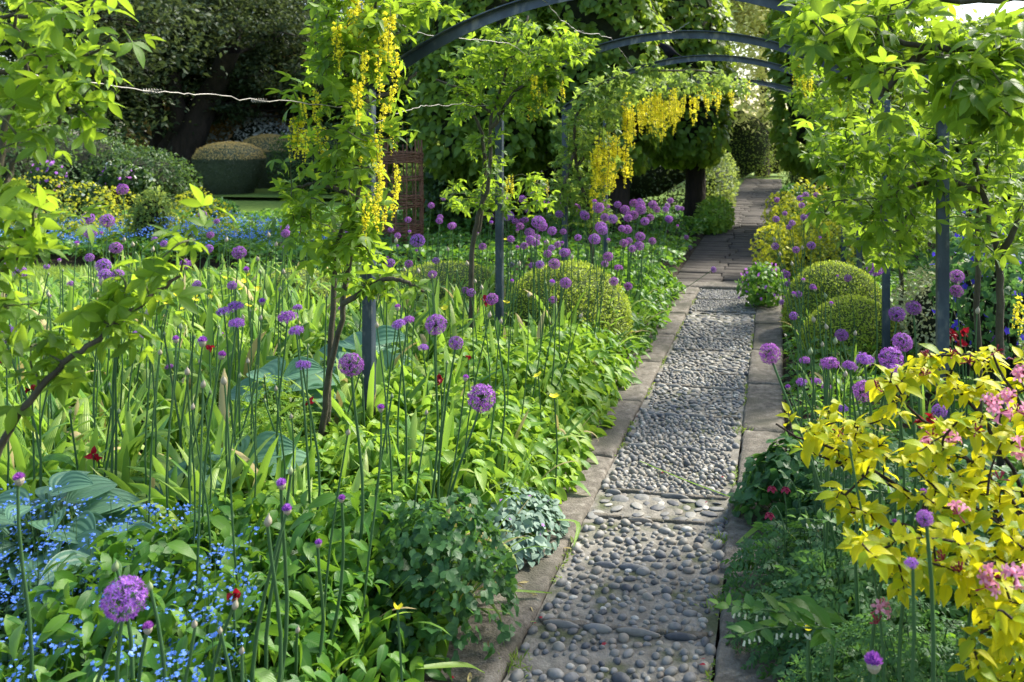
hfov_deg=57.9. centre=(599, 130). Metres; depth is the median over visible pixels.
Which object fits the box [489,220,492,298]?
allium
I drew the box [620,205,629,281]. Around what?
allium
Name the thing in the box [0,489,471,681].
dark arching leaves
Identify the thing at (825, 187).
euphorbia
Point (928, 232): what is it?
laburnum tree
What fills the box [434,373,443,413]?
dark red iris
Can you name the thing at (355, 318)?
strap leaf clump
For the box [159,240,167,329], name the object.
allium
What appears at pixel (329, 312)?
strap leaf clump
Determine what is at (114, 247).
allium
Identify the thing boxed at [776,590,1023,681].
ferny plant
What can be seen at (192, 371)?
allium
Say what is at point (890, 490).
bellflower stem
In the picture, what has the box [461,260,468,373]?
allium
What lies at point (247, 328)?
strap leaf clump
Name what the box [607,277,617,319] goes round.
allium
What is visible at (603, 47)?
arch frame
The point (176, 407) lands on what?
bare bulb stems
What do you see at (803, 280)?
allium
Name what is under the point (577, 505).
kerb
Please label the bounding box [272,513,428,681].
heart leaves
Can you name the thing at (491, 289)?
strap leaf clump
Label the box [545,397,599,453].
narrow leaf clump
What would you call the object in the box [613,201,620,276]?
allium
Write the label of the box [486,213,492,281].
allium
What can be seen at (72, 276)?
strap leaf clump
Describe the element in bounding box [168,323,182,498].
allium
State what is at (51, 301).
strap leaf clump
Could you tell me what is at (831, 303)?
allium
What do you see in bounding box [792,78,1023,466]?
laburnum tree
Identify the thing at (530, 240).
allium
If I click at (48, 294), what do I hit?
allium
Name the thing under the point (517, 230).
allium
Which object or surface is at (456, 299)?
strap leaf clump
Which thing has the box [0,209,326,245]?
forget me nots
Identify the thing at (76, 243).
allium
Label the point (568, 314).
strap leaf clump
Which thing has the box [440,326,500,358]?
strap leaf clump
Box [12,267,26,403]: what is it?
allium
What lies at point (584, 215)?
allium
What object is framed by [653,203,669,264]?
allium
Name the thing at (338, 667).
narrow leaf clump
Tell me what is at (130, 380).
allium
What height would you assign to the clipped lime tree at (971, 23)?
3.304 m
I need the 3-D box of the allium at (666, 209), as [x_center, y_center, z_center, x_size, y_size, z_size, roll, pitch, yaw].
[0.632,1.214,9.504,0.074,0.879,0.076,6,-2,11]
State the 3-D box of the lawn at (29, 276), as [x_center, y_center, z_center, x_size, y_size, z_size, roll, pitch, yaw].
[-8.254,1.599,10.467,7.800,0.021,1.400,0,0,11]
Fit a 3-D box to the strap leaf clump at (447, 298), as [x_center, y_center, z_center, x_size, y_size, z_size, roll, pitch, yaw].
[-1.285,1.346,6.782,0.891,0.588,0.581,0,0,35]
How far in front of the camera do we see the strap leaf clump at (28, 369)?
5.00 m
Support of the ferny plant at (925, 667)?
on the soil
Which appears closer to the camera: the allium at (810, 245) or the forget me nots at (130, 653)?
the forget me nots at (130, 653)
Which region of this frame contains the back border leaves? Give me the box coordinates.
[0,206,708,274]
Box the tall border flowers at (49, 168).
[25,160,67,213]
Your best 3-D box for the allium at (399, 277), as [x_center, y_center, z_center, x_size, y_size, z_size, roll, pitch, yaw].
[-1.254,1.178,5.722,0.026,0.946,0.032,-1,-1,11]
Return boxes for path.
[503,288,756,681]
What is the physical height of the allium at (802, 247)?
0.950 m
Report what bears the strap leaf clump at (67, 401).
on the soil
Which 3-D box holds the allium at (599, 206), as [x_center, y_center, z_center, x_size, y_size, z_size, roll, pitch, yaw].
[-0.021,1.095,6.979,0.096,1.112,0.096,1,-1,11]
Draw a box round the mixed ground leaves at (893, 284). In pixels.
[778,250,1023,681]
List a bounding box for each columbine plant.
[346,485,459,624]
[368,485,522,681]
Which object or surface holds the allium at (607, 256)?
on the soil
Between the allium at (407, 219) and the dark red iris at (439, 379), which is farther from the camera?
the allium at (407, 219)
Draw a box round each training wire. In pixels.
[36,74,341,107]
[376,103,488,122]
[401,24,529,61]
[543,0,631,66]
[650,0,689,32]
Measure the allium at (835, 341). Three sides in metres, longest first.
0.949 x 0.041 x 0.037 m
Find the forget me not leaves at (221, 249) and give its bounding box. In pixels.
[0,219,320,262]
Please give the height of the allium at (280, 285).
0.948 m
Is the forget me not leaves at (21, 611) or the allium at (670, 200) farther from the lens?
the allium at (670, 200)
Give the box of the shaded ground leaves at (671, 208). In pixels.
[252,195,703,234]
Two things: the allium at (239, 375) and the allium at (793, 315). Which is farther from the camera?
the allium at (793, 315)
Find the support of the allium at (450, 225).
on the soil
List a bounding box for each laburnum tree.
[0,0,236,457]
[264,0,469,436]
[436,15,600,327]
[543,56,759,266]
[766,0,1023,153]
[782,41,950,329]
[786,74,894,272]
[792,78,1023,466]
[901,102,1023,248]
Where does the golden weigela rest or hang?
on the soil
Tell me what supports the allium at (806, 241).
on the soil
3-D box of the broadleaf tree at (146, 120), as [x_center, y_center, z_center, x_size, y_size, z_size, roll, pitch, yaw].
[-17.138,-4.192,36.043,14.367,15.342,16.492,0,0,-20]
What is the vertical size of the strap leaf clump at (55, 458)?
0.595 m
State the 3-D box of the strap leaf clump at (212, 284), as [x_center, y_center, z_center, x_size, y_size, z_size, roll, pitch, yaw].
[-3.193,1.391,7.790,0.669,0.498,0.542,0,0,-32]
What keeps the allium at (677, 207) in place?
on the soil
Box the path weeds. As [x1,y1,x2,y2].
[498,299,755,681]
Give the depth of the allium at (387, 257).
5.63 m
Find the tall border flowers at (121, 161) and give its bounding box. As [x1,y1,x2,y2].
[101,158,136,225]
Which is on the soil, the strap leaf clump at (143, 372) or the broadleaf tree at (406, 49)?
the strap leaf clump at (143, 372)
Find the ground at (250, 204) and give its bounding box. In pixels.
[58,137,1004,230]
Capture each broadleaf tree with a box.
[0,0,248,162]
[15,5,301,153]
[108,54,400,176]
[278,0,439,174]
[305,3,557,182]
[559,0,745,139]
[715,0,787,176]
[741,4,982,181]
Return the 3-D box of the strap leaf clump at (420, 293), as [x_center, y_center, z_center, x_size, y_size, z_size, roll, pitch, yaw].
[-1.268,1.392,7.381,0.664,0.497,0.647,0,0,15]
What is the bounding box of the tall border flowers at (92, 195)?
[63,180,113,223]
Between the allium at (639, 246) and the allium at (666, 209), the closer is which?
the allium at (639, 246)
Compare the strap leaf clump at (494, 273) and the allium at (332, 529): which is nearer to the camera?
the allium at (332, 529)
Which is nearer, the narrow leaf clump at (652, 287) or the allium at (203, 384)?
the allium at (203, 384)
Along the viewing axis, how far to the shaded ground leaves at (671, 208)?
17.20 m
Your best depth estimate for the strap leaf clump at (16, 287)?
7.29 m
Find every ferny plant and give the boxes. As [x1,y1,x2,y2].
[716,515,862,622]
[725,581,864,681]
[757,531,1011,681]
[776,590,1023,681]
[781,448,1000,550]
[885,639,1022,681]
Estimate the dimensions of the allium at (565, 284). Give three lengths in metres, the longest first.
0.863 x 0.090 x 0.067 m
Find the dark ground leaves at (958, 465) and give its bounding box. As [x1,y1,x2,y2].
[782,423,1023,652]
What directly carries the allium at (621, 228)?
on the soil
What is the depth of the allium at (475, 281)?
4.42 m
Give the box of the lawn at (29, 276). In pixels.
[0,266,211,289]
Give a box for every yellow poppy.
[180,307,185,358]
[246,304,251,342]
[394,603,402,681]
[441,305,447,325]
[533,371,541,421]
[550,393,558,493]
[805,625,811,681]
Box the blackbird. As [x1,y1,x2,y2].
[656,43,680,58]
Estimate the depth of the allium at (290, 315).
3.56 m
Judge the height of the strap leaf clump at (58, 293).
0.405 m
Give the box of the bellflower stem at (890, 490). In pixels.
[797,482,894,578]
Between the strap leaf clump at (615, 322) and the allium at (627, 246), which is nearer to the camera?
the strap leaf clump at (615, 322)
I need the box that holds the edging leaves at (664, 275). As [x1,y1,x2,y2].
[508,258,686,377]
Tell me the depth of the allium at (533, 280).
6.11 m
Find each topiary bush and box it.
[191,141,266,194]
[242,134,290,187]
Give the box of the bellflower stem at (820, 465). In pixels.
[799,459,884,572]
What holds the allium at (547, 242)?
on the soil
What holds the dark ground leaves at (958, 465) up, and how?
on the soil
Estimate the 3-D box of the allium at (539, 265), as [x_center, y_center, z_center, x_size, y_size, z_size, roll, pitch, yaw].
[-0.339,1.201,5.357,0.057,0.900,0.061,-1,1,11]
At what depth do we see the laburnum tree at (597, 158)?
8.19 m
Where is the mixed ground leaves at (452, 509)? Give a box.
[0,253,668,677]
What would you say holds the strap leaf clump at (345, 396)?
on the soil
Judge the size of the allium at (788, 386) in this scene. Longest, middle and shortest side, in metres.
0.796 x 0.050 x 0.028 m
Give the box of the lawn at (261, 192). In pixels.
[179,180,411,198]
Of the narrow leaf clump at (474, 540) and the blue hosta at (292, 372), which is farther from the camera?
the blue hosta at (292, 372)
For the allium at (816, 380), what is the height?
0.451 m
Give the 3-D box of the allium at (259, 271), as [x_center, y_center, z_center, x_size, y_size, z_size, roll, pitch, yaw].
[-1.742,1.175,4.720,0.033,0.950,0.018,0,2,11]
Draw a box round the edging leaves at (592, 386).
[297,320,641,544]
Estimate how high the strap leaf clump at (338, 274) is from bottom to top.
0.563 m
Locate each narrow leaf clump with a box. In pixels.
[254,594,366,679]
[324,554,449,674]
[391,575,481,651]
[393,450,511,545]
[407,481,535,570]
[408,516,523,621]
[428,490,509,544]
[428,534,536,621]
[434,495,554,646]
[457,438,534,534]
[511,437,573,488]
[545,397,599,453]
[585,346,624,372]
[594,318,649,363]
[623,293,671,334]
[627,316,649,336]
[634,272,673,305]
[778,505,860,572]
[781,309,809,334]
[788,583,850,657]
[789,353,873,424]
[809,343,875,395]
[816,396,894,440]
[880,378,962,435]
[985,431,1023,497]
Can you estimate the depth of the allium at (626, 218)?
7.61 m
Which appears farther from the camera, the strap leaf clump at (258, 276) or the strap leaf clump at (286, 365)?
the strap leaf clump at (258, 276)
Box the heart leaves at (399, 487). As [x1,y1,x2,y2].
[204,437,454,614]
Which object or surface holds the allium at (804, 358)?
on the soil
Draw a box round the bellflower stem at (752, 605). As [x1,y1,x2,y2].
[708,592,848,681]
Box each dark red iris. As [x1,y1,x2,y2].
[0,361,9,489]
[24,384,35,480]
[84,445,101,474]
[205,345,214,386]
[227,588,240,674]
[302,397,315,447]
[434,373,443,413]
[465,355,470,391]
[481,295,491,325]
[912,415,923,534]
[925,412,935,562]
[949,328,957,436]
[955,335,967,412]
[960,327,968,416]
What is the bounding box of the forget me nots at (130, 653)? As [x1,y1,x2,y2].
[0,481,265,681]
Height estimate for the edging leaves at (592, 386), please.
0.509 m
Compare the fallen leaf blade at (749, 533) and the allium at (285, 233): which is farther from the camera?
the allium at (285, 233)
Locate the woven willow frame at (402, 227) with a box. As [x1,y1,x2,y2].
[376,138,423,254]
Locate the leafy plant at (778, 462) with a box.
[726,431,824,530]
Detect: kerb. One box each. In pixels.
[424,287,698,681]
[714,291,789,681]
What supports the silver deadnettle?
on the soil
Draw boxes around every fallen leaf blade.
[415,661,484,672]
[473,587,551,592]
[555,519,580,545]
[640,461,765,509]
[736,527,756,542]
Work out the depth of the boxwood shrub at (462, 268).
7.79 m
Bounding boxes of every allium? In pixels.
[2,325,41,513]
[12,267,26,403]
[12,472,33,681]
[39,292,49,421]
[43,264,49,282]
[46,289,50,430]
[57,258,61,328]
[72,241,78,323]
[81,212,95,301]
[83,230,97,286]
[85,228,95,298]
[85,253,94,385]
[92,314,106,430]
[93,277,103,473]
[94,258,111,394]
[94,286,97,417]
[95,575,147,681]
[97,268,112,421]
[99,214,115,340]
[106,242,123,338]
[110,269,124,416]
[110,349,115,480]
[111,560,134,681]
[114,321,124,487]
[115,606,125,681]
[116,184,128,278]
[122,236,130,359]
[127,331,143,410]
[129,241,134,331]
[129,263,135,393]
[137,621,153,681]
[144,325,153,504]
[145,309,156,471]
[146,325,148,409]
[146,580,167,681]
[148,350,161,523]
[153,305,168,439]
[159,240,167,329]
[165,335,179,524]
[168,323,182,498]
[176,259,190,380]
[183,619,197,681]
[184,367,195,543]
[188,336,206,504]
[190,281,201,350]
[191,305,196,438]
[191,403,210,569]
[195,380,205,600]
[198,210,206,261]
[198,359,211,500]
[201,350,226,546]
[204,244,213,307]
[206,232,214,298]
[210,599,238,681]
[214,219,219,286]
[216,306,241,473]
[217,626,232,681]
[221,375,237,583]
[224,372,241,500]
[225,237,230,319]
[225,317,244,494]
[226,281,236,400]
[226,301,244,446]
[231,246,246,317]
[234,314,244,479]
[239,646,243,681]
[243,266,251,370]
[246,358,256,496]
[250,298,265,442]
[250,504,291,681]
[252,256,258,369]
[255,315,262,468]
[257,268,261,402]
[261,232,270,341]
[264,466,292,668]
[264,514,282,681]
[272,241,277,350]
[274,386,285,500]
[276,310,297,459]
[276,478,288,681]
[278,246,283,356]
[278,286,281,426]
[279,268,284,399]
[280,225,289,334]
[280,229,289,335]
[287,237,288,309]
[288,325,310,503]
[289,414,293,497]
[293,304,302,392]
[294,625,299,675]
[295,360,320,512]
[312,539,324,679]
[324,429,349,612]
[326,494,345,648]
[338,353,364,670]
[359,404,384,631]
[375,321,392,493]
[383,256,388,318]
[385,258,394,369]
[385,304,400,453]
[388,227,393,301]
[392,233,400,292]
[392,319,407,496]
[394,237,406,364]
[397,244,400,313]
[397,316,414,492]
[399,260,412,352]
[403,267,408,371]
[405,217,412,283]
[406,230,410,327]
[410,234,430,360]
[411,269,419,387]
[413,249,417,323]
[414,409,427,511]
[418,343,428,394]
[424,314,446,508]
[428,202,434,240]
[428,270,436,339]
[431,274,436,368]
[432,257,439,278]
[435,218,442,272]
[437,214,442,275]
[437,336,463,505]
[445,223,454,287]
[445,374,468,508]
[445,383,495,516]
[446,247,450,338]
[451,222,456,291]
[460,311,491,500]
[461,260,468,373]
[461,287,467,318]
[467,288,476,344]
[472,278,476,395]
[476,232,478,301]
[479,243,486,331]
[480,284,490,434]
[485,293,505,448]
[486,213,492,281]
[488,318,502,451]
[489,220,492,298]
[504,215,513,273]
[505,236,514,327]
[506,260,520,386]
[507,212,513,275]
[507,279,513,434]
[509,218,517,268]
[512,229,518,310]
[512,245,518,342]
[515,242,527,316]
[516,222,523,275]
[519,195,525,272]
[521,228,534,319]
[521,292,530,419]
[522,217,528,270]
[525,235,535,321]
[532,216,545,320]
[532,237,534,318]
[532,239,539,322]
[532,279,554,397]
[533,234,540,319]
[536,222,547,266]
[536,261,543,363]
[541,238,548,336]
[541,277,571,392]
[543,202,548,261]
[543,250,551,333]
[544,240,545,331]
[547,227,556,279]
[547,245,554,284]
[548,258,559,384]
[548,296,556,335]
[554,241,561,305]
[555,211,562,241]
[555,313,582,389]
[559,248,568,363]
[560,229,565,247]
[560,241,563,299]
[564,254,573,373]
[565,248,570,319]
[574,234,581,319]
[578,207,580,259]
[580,210,587,261]
[580,211,589,262]
[586,199,596,342]
[588,233,600,334]
[590,252,612,331]
[593,202,603,254]
[595,221,606,270]
[597,225,607,276]
[597,261,608,326]
[599,238,609,340]
[600,213,608,267]
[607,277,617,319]
[608,215,617,278]
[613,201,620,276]
[614,265,622,294]
[615,239,628,277]
[618,225,625,289]
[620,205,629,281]
[621,225,631,282]
[623,214,632,290]
[624,245,635,299]
[624,282,631,294]
[626,204,645,294]
[626,238,632,299]
[627,212,631,270]
[629,199,637,266]
[629,211,638,297]
[634,241,643,305]
[635,201,644,278]
[635,217,649,296]
[635,232,644,305]
[637,198,643,265]
[641,214,653,273]
[642,238,655,282]
[648,201,656,270]
[648,206,660,275]
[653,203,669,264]
[655,266,715,304]
[658,207,668,257]
[659,215,672,263]
[660,198,673,261]
[665,205,680,269]
[671,206,683,266]
[759,343,846,602]
[771,243,818,385]
[772,216,790,290]
[773,237,806,373]
[774,197,799,272]
[779,251,806,400]
[782,271,809,386]
[784,333,814,414]
[785,384,830,532]
[786,224,797,274]
[788,220,800,303]
[789,312,819,400]
[790,261,818,418]
[791,291,809,425]
[792,246,807,365]
[795,291,801,352]
[796,378,823,449]
[797,195,804,265]
[797,278,805,443]
[798,202,804,267]
[799,246,805,390]
[799,356,809,443]
[800,214,807,253]
[803,212,809,269]
[806,241,816,385]
[808,347,827,597]
[810,377,821,421]
[811,316,817,529]
[813,287,824,409]
[818,236,821,362]
[820,356,839,590]
[821,341,835,541]
[824,292,830,404]
[824,323,828,490]
[829,301,832,403]
[830,337,839,583]
[834,328,865,488]
[835,370,847,632]
[836,275,840,397]
[839,404,847,427]
[842,360,861,556]
[844,274,857,364]
[847,438,884,681]
[849,330,856,528]
[852,380,868,659]
[855,352,881,612]
[864,650,883,681]
[866,264,882,427]
[868,519,896,681]
[870,346,904,584]
[883,306,905,462]
[886,363,905,616]
[892,332,916,532]
[894,417,902,547]
[897,488,926,681]
[904,557,918,681]
[905,301,921,472]
[915,509,935,681]
[931,404,955,531]
[949,269,964,428]
[950,285,964,450]
[958,603,972,681]
[972,306,979,459]
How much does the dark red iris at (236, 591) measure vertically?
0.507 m
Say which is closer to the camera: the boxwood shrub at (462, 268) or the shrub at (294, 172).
the boxwood shrub at (462, 268)
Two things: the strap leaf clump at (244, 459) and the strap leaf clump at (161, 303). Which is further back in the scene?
the strap leaf clump at (161, 303)
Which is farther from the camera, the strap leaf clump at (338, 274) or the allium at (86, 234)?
the strap leaf clump at (338, 274)
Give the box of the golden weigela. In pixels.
[775,343,1023,681]
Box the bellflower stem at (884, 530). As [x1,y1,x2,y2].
[786,508,893,677]
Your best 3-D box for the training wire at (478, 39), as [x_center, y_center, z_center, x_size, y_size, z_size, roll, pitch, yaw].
[-0.725,-0.440,5.220,0.170,0.183,2.380,0,0,15]
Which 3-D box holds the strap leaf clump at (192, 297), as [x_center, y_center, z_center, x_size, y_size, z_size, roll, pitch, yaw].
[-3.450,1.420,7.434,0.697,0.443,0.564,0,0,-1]
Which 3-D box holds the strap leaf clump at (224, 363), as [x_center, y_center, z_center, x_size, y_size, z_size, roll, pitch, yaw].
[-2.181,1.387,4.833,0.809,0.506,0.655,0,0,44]
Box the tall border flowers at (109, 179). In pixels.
[97,162,133,226]
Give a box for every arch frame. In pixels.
[362,0,948,431]
[495,30,889,378]
[562,55,861,268]
[603,78,845,262]
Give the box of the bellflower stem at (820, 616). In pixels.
[723,602,842,681]
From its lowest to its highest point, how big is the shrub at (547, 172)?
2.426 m
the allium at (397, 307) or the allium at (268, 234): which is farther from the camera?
the allium at (268, 234)
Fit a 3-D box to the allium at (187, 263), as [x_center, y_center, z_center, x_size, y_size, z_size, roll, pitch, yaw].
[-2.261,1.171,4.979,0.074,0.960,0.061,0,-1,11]
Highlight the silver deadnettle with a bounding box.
[457,482,569,579]
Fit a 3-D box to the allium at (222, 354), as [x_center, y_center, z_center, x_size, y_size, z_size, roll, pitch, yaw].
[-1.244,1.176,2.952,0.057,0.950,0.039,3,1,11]
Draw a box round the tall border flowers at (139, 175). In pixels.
[122,165,155,204]
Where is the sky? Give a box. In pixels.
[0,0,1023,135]
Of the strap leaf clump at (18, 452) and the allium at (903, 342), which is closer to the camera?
the allium at (903, 342)
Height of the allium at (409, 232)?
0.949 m
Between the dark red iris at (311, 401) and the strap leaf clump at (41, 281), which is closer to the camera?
the dark red iris at (311, 401)
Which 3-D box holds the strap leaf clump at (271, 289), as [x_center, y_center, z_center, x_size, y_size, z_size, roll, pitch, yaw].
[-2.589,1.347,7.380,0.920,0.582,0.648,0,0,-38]
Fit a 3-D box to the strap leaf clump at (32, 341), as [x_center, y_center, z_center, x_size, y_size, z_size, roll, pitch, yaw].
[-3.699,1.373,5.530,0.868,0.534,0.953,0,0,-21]
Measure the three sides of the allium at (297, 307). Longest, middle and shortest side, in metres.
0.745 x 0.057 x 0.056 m
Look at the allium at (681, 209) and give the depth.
11.07 m
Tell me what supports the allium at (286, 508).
on the soil
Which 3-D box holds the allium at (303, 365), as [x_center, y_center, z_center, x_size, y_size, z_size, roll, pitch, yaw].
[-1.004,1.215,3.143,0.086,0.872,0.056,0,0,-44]
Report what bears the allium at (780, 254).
on the soil
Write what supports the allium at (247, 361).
on the soil
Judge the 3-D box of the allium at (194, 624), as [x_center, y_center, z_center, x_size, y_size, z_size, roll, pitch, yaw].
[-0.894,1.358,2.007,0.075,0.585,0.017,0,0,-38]
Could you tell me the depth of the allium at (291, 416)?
3.23 m
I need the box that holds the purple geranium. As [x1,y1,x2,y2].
[734,261,789,306]
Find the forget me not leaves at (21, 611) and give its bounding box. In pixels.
[0,512,267,681]
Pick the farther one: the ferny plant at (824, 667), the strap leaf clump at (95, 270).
the strap leaf clump at (95, 270)
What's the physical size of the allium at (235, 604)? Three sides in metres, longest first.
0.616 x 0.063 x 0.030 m
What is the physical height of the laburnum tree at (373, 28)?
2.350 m
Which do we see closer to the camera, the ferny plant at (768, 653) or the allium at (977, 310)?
the ferny plant at (768, 653)
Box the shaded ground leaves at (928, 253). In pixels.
[793,209,1021,274]
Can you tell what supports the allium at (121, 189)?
on the soil
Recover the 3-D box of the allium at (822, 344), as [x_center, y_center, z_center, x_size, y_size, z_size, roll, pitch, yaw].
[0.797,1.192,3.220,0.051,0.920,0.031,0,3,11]
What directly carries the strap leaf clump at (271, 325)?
on the soil
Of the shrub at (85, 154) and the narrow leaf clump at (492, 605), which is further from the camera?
the shrub at (85, 154)
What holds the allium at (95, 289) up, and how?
on the soil
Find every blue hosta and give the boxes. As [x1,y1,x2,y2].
[0,471,144,590]
[13,521,182,648]
[155,431,321,499]
[229,356,356,428]
[310,325,415,375]
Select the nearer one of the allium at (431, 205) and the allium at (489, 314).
the allium at (489, 314)
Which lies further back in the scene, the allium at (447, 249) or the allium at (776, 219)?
the allium at (776, 219)
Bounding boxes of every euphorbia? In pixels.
[0,170,133,252]
[68,185,143,255]
[169,187,239,256]
[749,221,807,283]
[761,191,809,257]
[771,177,835,259]
[786,202,854,270]
[796,182,871,262]
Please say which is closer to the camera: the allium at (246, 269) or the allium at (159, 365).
the allium at (159, 365)
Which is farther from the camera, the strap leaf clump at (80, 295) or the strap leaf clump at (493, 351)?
the strap leaf clump at (80, 295)
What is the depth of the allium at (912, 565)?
1.54 m
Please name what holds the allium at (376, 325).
on the soil
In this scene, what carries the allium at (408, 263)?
on the soil
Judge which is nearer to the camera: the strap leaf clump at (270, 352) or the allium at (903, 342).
the allium at (903, 342)
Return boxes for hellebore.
[765,505,785,582]
[767,479,786,578]
[781,480,800,568]
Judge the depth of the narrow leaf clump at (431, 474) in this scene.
3.52 m
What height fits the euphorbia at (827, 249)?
0.936 m
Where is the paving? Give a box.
[676,178,786,283]
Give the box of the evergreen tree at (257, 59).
[93,0,410,185]
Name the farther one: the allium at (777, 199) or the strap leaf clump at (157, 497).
the allium at (777, 199)
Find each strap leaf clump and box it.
[0,270,59,305]
[0,284,31,331]
[0,292,51,322]
[0,319,84,392]
[0,329,62,371]
[0,337,131,426]
[0,386,140,509]
[0,411,107,493]
[1,305,59,366]
[2,342,50,416]
[3,385,30,404]
[4,371,107,432]
[5,270,70,301]
[5,370,121,468]
[7,286,86,358]
[7,466,108,557]
[9,381,175,520]
[11,278,67,323]
[17,284,77,323]
[18,313,42,343]
[18,371,110,449]
[20,424,158,534]
[21,277,89,325]
[21,491,141,545]
[26,385,156,469]
[28,396,203,488]
[29,266,88,315]
[30,308,71,372]
[33,333,136,390]
[34,282,97,323]
[39,282,96,315]
[41,298,85,340]
[43,279,107,326]
[46,297,86,335]
[53,356,166,440]
[54,265,97,291]
[56,369,201,452]
[58,263,115,289]
[59,258,138,290]
[64,267,146,303]
[66,333,129,375]
[67,438,154,516]
[68,340,159,406]
[73,250,163,319]
[74,329,144,406]
[74,453,252,574]
[76,262,98,281]
[77,254,139,280]
[81,261,147,295]
[85,310,225,412]
[98,396,272,458]
[98,433,275,550]
[102,423,263,523]
[107,288,191,351]
[117,372,218,445]
[120,309,191,353]
[120,322,197,394]
[120,348,193,429]
[121,252,169,279]
[127,342,213,404]
[129,307,214,363]
[130,414,254,511]
[132,376,206,460]
[136,340,236,433]
[137,279,213,314]
[143,281,199,332]
[146,252,195,294]
[151,487,275,532]
[153,273,233,335]
[156,293,281,346]
[156,311,196,346]
[157,428,321,521]
[161,311,253,386]
[162,305,199,346]
[164,313,295,416]
[169,369,320,466]
[172,319,227,375]
[176,265,211,287]
[179,294,277,420]
[180,269,253,307]
[183,259,237,295]
[185,277,250,328]
[185,285,225,313]
[192,270,237,298]
[194,298,281,340]
[195,286,284,343]
[200,394,317,437]
[201,326,316,369]
[202,255,286,294]
[202,271,247,322]
[206,448,323,520]
[208,254,264,294]
[215,335,283,355]
[218,268,277,300]
[219,256,286,293]
[219,262,315,308]
[221,329,303,395]
[223,305,313,357]
[229,256,274,286]
[231,459,364,537]
[232,277,303,328]
[232,440,338,491]
[236,289,298,338]
[236,347,359,428]
[243,294,338,356]
[244,295,356,362]
[253,281,309,340]
[253,351,301,421]
[257,351,361,436]
[258,412,354,484]
[263,287,339,336]
[269,283,338,322]
[270,343,361,396]
[271,422,419,498]
[272,249,298,269]
[272,260,337,296]
[274,297,348,363]
[286,308,361,355]
[287,349,442,434]
[306,282,358,317]
[310,261,379,312]
[313,304,379,336]
[316,305,459,352]
[317,315,401,352]
[318,293,356,322]
[323,302,403,345]
[325,329,417,394]
[327,258,361,290]
[329,289,448,350]
[336,281,417,321]
[347,409,520,538]
[348,365,408,383]
[377,295,438,337]
[378,282,421,326]
[379,317,439,364]
[384,278,494,361]
[388,398,511,479]
[390,274,463,329]
[391,313,467,350]
[398,344,505,400]
[400,365,502,417]
[402,330,458,366]
[403,278,442,314]
[408,274,467,331]
[408,307,471,363]
[417,274,475,310]
[417,278,464,304]
[424,280,493,332]
[424,280,520,335]
[428,388,593,471]
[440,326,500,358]
[455,352,505,385]
[461,268,494,308]
[464,319,544,388]
[465,314,526,346]
[484,265,515,282]
[485,250,511,294]
[494,276,515,306]
[494,355,571,416]
[502,328,577,369]
[511,313,570,334]
[514,311,601,367]
[522,299,625,367]
[524,289,610,326]
[594,264,651,320]
[595,297,651,344]
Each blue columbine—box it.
[927,228,990,386]
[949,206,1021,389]
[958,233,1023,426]
[971,212,1023,408]
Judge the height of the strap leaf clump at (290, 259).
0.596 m
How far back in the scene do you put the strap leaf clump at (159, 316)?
6.35 m
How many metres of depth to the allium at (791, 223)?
7.20 m
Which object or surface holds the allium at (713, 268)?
on the soil
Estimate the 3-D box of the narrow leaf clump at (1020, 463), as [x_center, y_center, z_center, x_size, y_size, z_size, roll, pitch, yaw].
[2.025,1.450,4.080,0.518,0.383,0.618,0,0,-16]
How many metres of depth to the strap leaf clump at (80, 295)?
7.19 m
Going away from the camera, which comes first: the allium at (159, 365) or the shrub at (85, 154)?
the allium at (159, 365)
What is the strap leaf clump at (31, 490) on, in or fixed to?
on the soil
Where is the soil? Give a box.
[0,216,1023,681]
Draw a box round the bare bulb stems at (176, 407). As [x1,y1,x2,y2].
[8,221,611,509]
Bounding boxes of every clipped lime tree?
[404,0,558,237]
[535,0,675,235]
[633,0,737,225]
[761,0,921,206]
[899,78,976,216]
[918,6,1023,229]
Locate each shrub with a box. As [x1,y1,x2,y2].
[0,68,89,220]
[48,115,144,208]
[60,144,202,215]
[124,183,177,259]
[191,196,241,231]
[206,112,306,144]
[264,121,392,194]
[390,138,474,232]
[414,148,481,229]
[435,140,599,223]
[568,161,718,213]
[693,195,735,234]
[705,150,740,206]
[717,97,783,178]
[750,100,802,175]
[774,183,810,215]
[777,143,846,202]
[890,257,1023,378]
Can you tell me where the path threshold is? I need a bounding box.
[677,281,783,294]
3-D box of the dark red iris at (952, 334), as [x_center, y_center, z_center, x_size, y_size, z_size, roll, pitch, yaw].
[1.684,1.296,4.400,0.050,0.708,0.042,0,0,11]
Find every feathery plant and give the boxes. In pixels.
[177,402,296,462]
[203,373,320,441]
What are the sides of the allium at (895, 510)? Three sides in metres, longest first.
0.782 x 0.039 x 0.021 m
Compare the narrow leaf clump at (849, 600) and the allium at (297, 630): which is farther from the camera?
the narrow leaf clump at (849, 600)
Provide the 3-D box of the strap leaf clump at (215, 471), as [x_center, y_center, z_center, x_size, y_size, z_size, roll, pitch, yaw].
[-1.282,1.381,3.196,0.819,0.517,0.798,0,0,-38]
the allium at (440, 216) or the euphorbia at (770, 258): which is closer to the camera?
the allium at (440, 216)
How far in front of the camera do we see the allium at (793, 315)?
5.35 m
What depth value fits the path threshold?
9.62 m
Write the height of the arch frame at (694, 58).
2.376 m
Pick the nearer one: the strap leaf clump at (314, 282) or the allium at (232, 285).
the allium at (232, 285)

